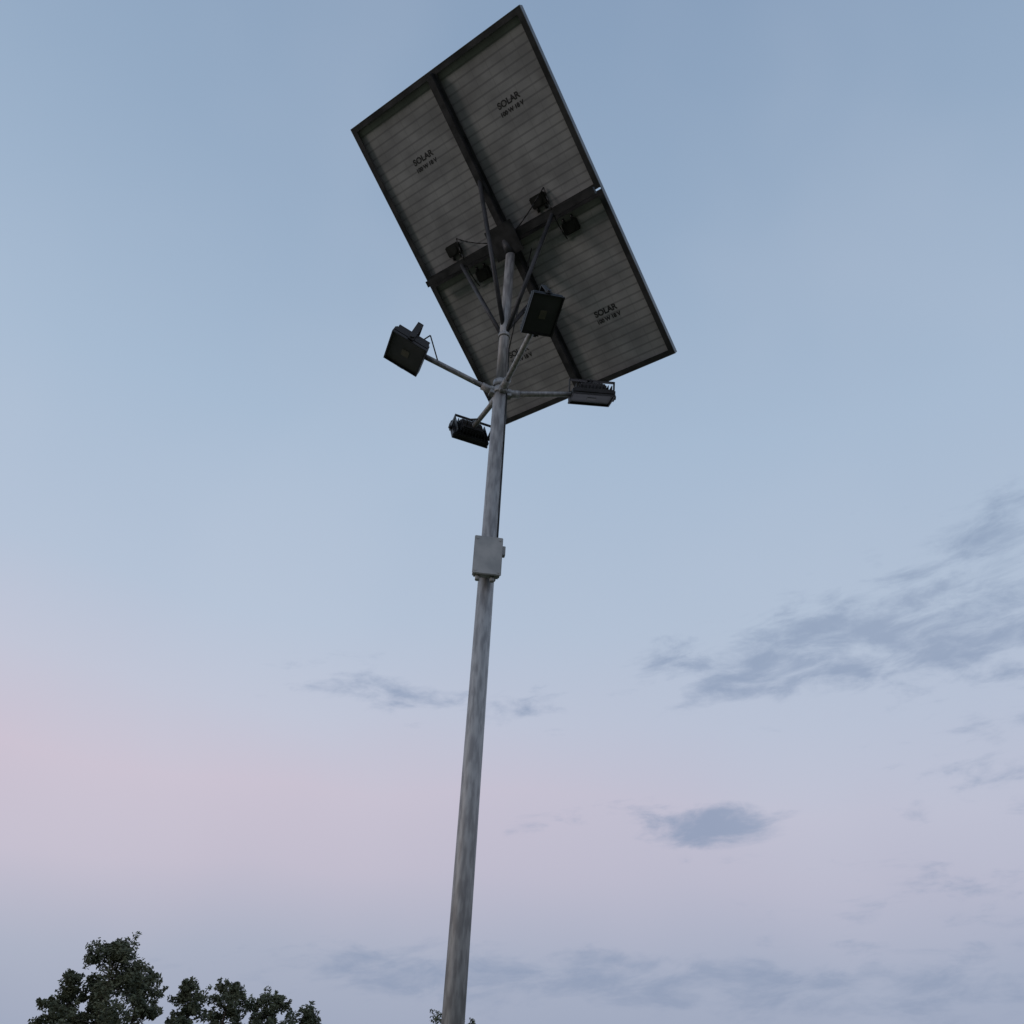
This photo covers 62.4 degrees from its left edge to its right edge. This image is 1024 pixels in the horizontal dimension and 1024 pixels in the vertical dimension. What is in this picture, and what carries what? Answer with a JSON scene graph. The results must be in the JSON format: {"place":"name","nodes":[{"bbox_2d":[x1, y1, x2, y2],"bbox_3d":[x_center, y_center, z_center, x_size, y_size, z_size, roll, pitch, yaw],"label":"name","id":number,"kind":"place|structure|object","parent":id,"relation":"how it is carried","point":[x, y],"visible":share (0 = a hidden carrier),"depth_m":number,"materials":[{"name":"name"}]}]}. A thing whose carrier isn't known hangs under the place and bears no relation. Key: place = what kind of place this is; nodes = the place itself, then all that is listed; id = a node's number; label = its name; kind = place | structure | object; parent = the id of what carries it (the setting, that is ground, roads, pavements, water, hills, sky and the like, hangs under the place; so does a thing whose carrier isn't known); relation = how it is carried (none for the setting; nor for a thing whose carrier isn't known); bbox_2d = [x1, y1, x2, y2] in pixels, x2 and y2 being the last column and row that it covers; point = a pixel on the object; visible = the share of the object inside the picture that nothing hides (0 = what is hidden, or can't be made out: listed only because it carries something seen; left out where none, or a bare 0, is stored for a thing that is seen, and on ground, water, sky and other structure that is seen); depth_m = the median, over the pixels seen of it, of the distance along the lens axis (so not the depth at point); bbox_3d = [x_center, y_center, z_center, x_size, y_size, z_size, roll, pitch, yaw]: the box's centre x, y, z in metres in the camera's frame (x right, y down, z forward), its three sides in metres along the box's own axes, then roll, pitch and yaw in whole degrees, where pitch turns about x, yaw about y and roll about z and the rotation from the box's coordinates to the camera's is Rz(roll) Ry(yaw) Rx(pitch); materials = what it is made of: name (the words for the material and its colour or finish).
{"place":"outdoors","nodes":[
{"label":"outdoors","id":0,"kind":"place"},
{"bbox_2d":[493,252,514,385],"bbox_3d":[-0.037,-1.177,5.066,0.088,1.147,0.088,3,-33,0],"label":"pole spigot","id":1,"kind":"object","parent":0,"point":[501,372],"visible":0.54,"depth_m":5.03,"materials":[{"name":"grey metal"}]},
{"bbox_2d":[0,0,1023,1023],"label":"sky","id":2,"kind":"structure","parent":0,"point":[753,743],"materials":[{"name":"blue"}]},
{"label":"ground","id":3,"kind":"structure","parent":0,"visible":0},
{"bbox_2d":[27,968,89,1023],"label":"tree","id":4,"kind":"object","parent":3,"relation":"on","point":[69,993],"visible":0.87,"depth_m":48.61,"materials":[{"name":"green plant"}]},
{"bbox_2d":[49,931,149,1023],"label":"tree","id":5,"kind":"object","parent":3,"relation":"on","point":[98,1010],"visible":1,"depth_m":48.26,"materials":[{"name":"green plant"}]},
{"bbox_2d":[109,965,167,1023],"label":"tree","id":6,"kind":"object","parent":3,"relation":"on","point":[152,1011],"visible":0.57,"depth_m":50.83,"materials":[{"name":"green plant"}]},
{"bbox_2d":[164,976,216,1023],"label":"tree","id":7,"kind":"object","parent":3,"relation":"on","point":[185,995],"visible":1,"depth_m":52.26,"materials":[{"name":"green plant"}]},
{"bbox_2d":[206,977,249,1023],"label":"tree","id":8,"kind":"object","parent":3,"relation":"on","point":[232,998],"visible":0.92,"depth_m":54.45,"materials":[{"name":"green plant"}]},
{"bbox_2d":[243,985,298,1023],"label":"tree","id":9,"kind":"object","parent":3,"relation":"on","point":[278,1005],"visible":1,"depth_m":54.24,"materials":[{"name":"green plant"}]},
{"bbox_2d":[284,1001,320,1023],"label":"tree","id":10,"kind":"object","parent":3,"relation":"on","point":[309,1016],"visible":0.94,"depth_m":55.38,"materials":[{"name":"green plant"}]},
{"bbox_2d":[430,1009,475,1023],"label":"tree","id":11,"kind":"object","parent":3,"relation":"on","point":[436,1018],"visible":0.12,"depth_m":68.64,"materials":[{"name":"green plant"}]},
{"bbox_3d":[-0.305,3.397,2.091,0.600,0.260,0.600,3,-33,0],"label":"concrete footing","id":12,"kind":"object","parent":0,"visible":0},
{"bbox_3d":[-0.297,3.261,2.179,0.300,0.065,0.300,3,-33,0],"label":"base plate","id":13,"kind":"object","parent":12,"relation":"on","visible":0},
{"bbox_2d":[441,384,505,1023],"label":"pole","id":14,"kind":"object","parent":13,"relation":"on","point":[455,985],"visible":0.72,"depth_m":3.56,"materials":[{"name":"metal"}]},
{"bbox_2d":[472,535,505,582],"bbox_3d":[-0.113,0.234,4.060,0.155,0.229,0.080,7,-33,-6],"label":"control box","id":15,"kind":"object","parent":14,"relation":"attached to","point":[489,554],"visible":1,"depth_m":4.03,"materials":[{"name":"grey metal"}]},
{"bbox_2d":[425,334,570,427],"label":"lamp arms","id":16,"kind":"object","parent":14,"relation":"attached to","point":[487,388],"visible":0.71,"depth_m":4.70},
{"bbox_2d":[383,284,615,448],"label":"floodlights","id":17,"kind":"object","parent":16,"relation":"attached to","point":[463,429],"visible":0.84,"depth_m":4.72,"materials":[{"name":"black metal"}]},
{"bbox_2d":[401,310,595,400],"bbox_3d":[-0.071,-0.751,4.725,0.895,0.108,0.751,-13,-36,23],"label":"floodlight led","id":18,"kind":"object","parent":17,"relation":"attached to","point":[542,315],"visible":0.75,"depth_m":4.64},
{"bbox_2d":[386,294,612,404],"bbox_3d":[-0.081,-0.752,4.712,1.122,0.204,0.951,-12,-36,23],"label":"floodlight glass","id":19,"kind":"object","parent":17,"relation":"attached to","point":[534,324],"visible":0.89,"depth_m":4.57,"materials":[{"name":"black glass"}]},
{"bbox_2d":[488,331,510,581],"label":"clamp bands","id":20,"kind":"object","parent":14,"relation":"attached to","point":[491,393],"visible":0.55,"depth_m":4.71,"materials":[{"name":"metal"}]},
{"bbox_2d":[460,180,553,333],"bbox_3d":[-0.056,-1.494,5.218,0.524,1.091,0.543,8,-33,-7],"label":"mounting bracket","id":21,"kind":"object","parent":14,"relation":"attached to","point":[503,239],"visible":0.86,"depth_m":5.23,"materials":[{"name":"metal"}]},
{"bbox_2d":[425,73,596,386],"bbox_3d":[-0.031,-1.737,5.391,1.324,0.071,2.151,-19,-75,32],"label":"module support frame","id":22,"kind":"object","parent":21,"relation":"attached to","point":[477,176],"visible":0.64,"depth_m":5.30,"materials":[{"name":"paint"}]},
{"bbox_2d":[351,73,487,279],"bbox_3d":[-0.532,-2.138,5.497,0.676,0.040,1.086,-19,-75,32],"label":"panel frame","id":23,"kind":"object","parent":22,"relation":"on","point":[390,104],"visible":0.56,"depth_m":5.58,"materials":[{"name":"black metal"}]},
{"bbox_2d":[357,81,496,276],"bbox_3d":[-0.527,-2.143,5.506,0.666,0.008,1.076,-19,-75,32],"label":"backsheet","id":24,"kind":"object","parent":23,"relation":"attached to","point":[437,205],"visible":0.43,"depth_m":5.50,"materials":[{"name":"grey plastic"}]},
{"bbox_2d":[413,150,433,165],"bbox_3d":[-0.574,-2.287,5.451,0.163,0.001,0.041,-19,-75,32],"label":"printed text","id":25,"kind":"object","parent":24,"relation":"attached to","point":[426,155],"visible":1,"depth_m":5.46},
{"bbox_2d":[417,157,436,173],"bbox_3d":[-0.549,-2.242,5.462,0.168,0.001,0.028,-19,-75,32],"label":"printed text","id":26,"kind":"object","parent":24,"relation":"attached to","point":[425,166],"visible":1,"depth_m":5.47},
{"bbox_2d":[445,241,462,260],"bbox_3d":[-0.382,-1.732,5.623,0.110,0.027,0.103,-19,-75,32],"label":"junction box","id":27,"kind":"object","parent":24,"relation":"attached to","point":[452,250],"visible":1,"depth_m":5.61,"materials":[{"name":"black plastic"}]},
{"bbox_2d":[351,5,676,423],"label":"array edge trim","id":28,"kind":"structure","parent":23,"relation":"attached to","point":[595,172],"depth_m":5.12,"materials":[{"name":"metal"}]},
{"bbox_2d":[431,254,567,423],"bbox_3d":[-0.039,-1.187,5.739,0.676,0.040,1.086,-19,-75,32],"label":"panel frame","id":29,"kind":"object","parent":22,"relation":"on","point":[476,371],"visible":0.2,"depth_m":5.83,"materials":[{"name":"black metal"}]},
{"bbox_2d":[436,255,573,418],"bbox_3d":[-0.035,-1.192,5.748,0.667,0.009,1.076,-19,-75,32],"label":"backsheet","id":30,"kind":"object","parent":29,"relation":"attached to","point":[542,368],"visible":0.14,"depth_m":5.76,"materials":[{"name":"grey plastic"}]},
{"bbox_2d":[475,263,492,282],"bbox_3d":[-0.193,-1.589,5.605,0.110,0.027,0.103,-19,-75,32],"label":"junction box","id":31,"kind":"object","parent":30,"relation":"attached to","point":[484,274],"visible":1,"depth_m":5.59,"materials":[{"name":"black plastic"}]},
{"bbox_2d":[509,348,528,357],"bbox_3d":[0.045,-1.094,5.755,0.163,0.001,0.041,-19,-75,32],"label":"printed text","id":32,"kind":"object","parent":30,"relation":"attached to","point":[512,355],"visible":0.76,"depth_m":5.78},
{"bbox_2d":[512,352,531,362],"bbox_3d":[0.070,-1.049,5.766,0.168,0.001,0.028,-19,-75,32],"label":"printed text","id":33,"kind":"object","parent":30,"relation":"attached to","point":[530,354],"visible":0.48,"depth_m":5.75},
{"bbox_2d":[430,6,599,229],"bbox_3d":[0.021,-2.333,5.135,0.677,0.040,1.086,-19,-75,32],"label":"panel frame","id":34,"kind":"object","parent":22,"relation":"on","point":[480,38],"visible":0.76,"depth_m":5.01,"materials":[{"name":"black metal"}]},
{"bbox_2d":[437,15,592,227],"bbox_3d":[0.025,-2.337,5.144,0.666,0.008,1.076,-19,-75,32],"label":"backsheet","id":35,"kind":"object","parent":34,"relation":"attached to","point":[526,151],"visible":0.79,"depth_m":5.14,"materials":[{"name":"grey plastic"}]},
{"bbox_2d":[497,91,519,109],"bbox_3d":[-0.021,-2.481,5.090,0.163,0.001,0.041,-19,-75,32],"label":"printed text","id":36,"kind":"object","parent":35,"relation":"attached to","point":[507,101],"visible":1,"depth_m":5.09},
{"bbox_2d":[501,99,522,117],"bbox_3d":[0.004,-2.437,5.100,0.168,0.001,0.028,-19,-75,32],"label":"printed text","id":37,"kind":"object","parent":35,"relation":"attached to","point":[505,113],"visible":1,"depth_m":5.11},
{"bbox_2d":[529,191,547,212],"bbox_3d":[0.171,-1.926,5.261,0.110,0.027,0.103,-19,-75,32],"label":"junction box","id":38,"kind":"object","parent":35,"relation":"attached to","point":[541,200],"visible":1,"depth_m":5.25,"materials":[{"name":"black plastic"}]},
{"bbox_2d":[519,189,673,383],"bbox_3d":[0.514,-1.382,5.378,0.677,0.041,1.086,-19,-75,32],"label":"panel frame","id":39,"kind":"object","parent":22,"relation":"on","point":[670,350],"visible":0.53,"depth_m":5.26,"materials":[{"name":"black metal"}]},
{"bbox_2d":[520,196,667,382],"bbox_3d":[0.518,-1.386,5.387,0.667,0.013,1.076,-19,-75,32],"label":"backsheet","id":40,"kind":"object","parent":39,"relation":"attached to","point":[585,270],"visible":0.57,"depth_m":5.38,"materials":[{"name":"grey plastic"}]},
{"bbox_2d":[561,214,580,235],"bbox_3d":[0.359,-1.783,5.243,0.110,0.027,0.103,-19,-75,32],"label":"junction box","id":41,"kind":"object","parent":40,"relation":"attached to","point":[571,226],"visible":1,"depth_m":5.23,"materials":[{"name":"black plastic"}]},
{"bbox_2d":[594,303,616,317],"bbox_3d":[0.597,-1.288,5.394,0.163,0.001,0.041,-19,-75,32],"label":"printed text","id":42,"kind":"object","parent":40,"relation":"attached to","point":[603,312],"visible":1,"depth_m":5.40},
{"bbox_2d":[597,310,619,324],"bbox_3d":[0.622,-1.243,5.404,0.168,0.001,0.028,-19,-75,32],"label":"printed text","id":43,"kind":"object","parent":40,"relation":"attached to","point":[607,318],"visible":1,"depth_m":5.41},
{"bbox_2d":[456,187,567,537],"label":"cables","id":44,"kind":"object","parent":14,"relation":"attached to","point":[457,239],"visible":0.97,"depth_m":4.99,"materials":[{"name":"black plastic"}]}
]}

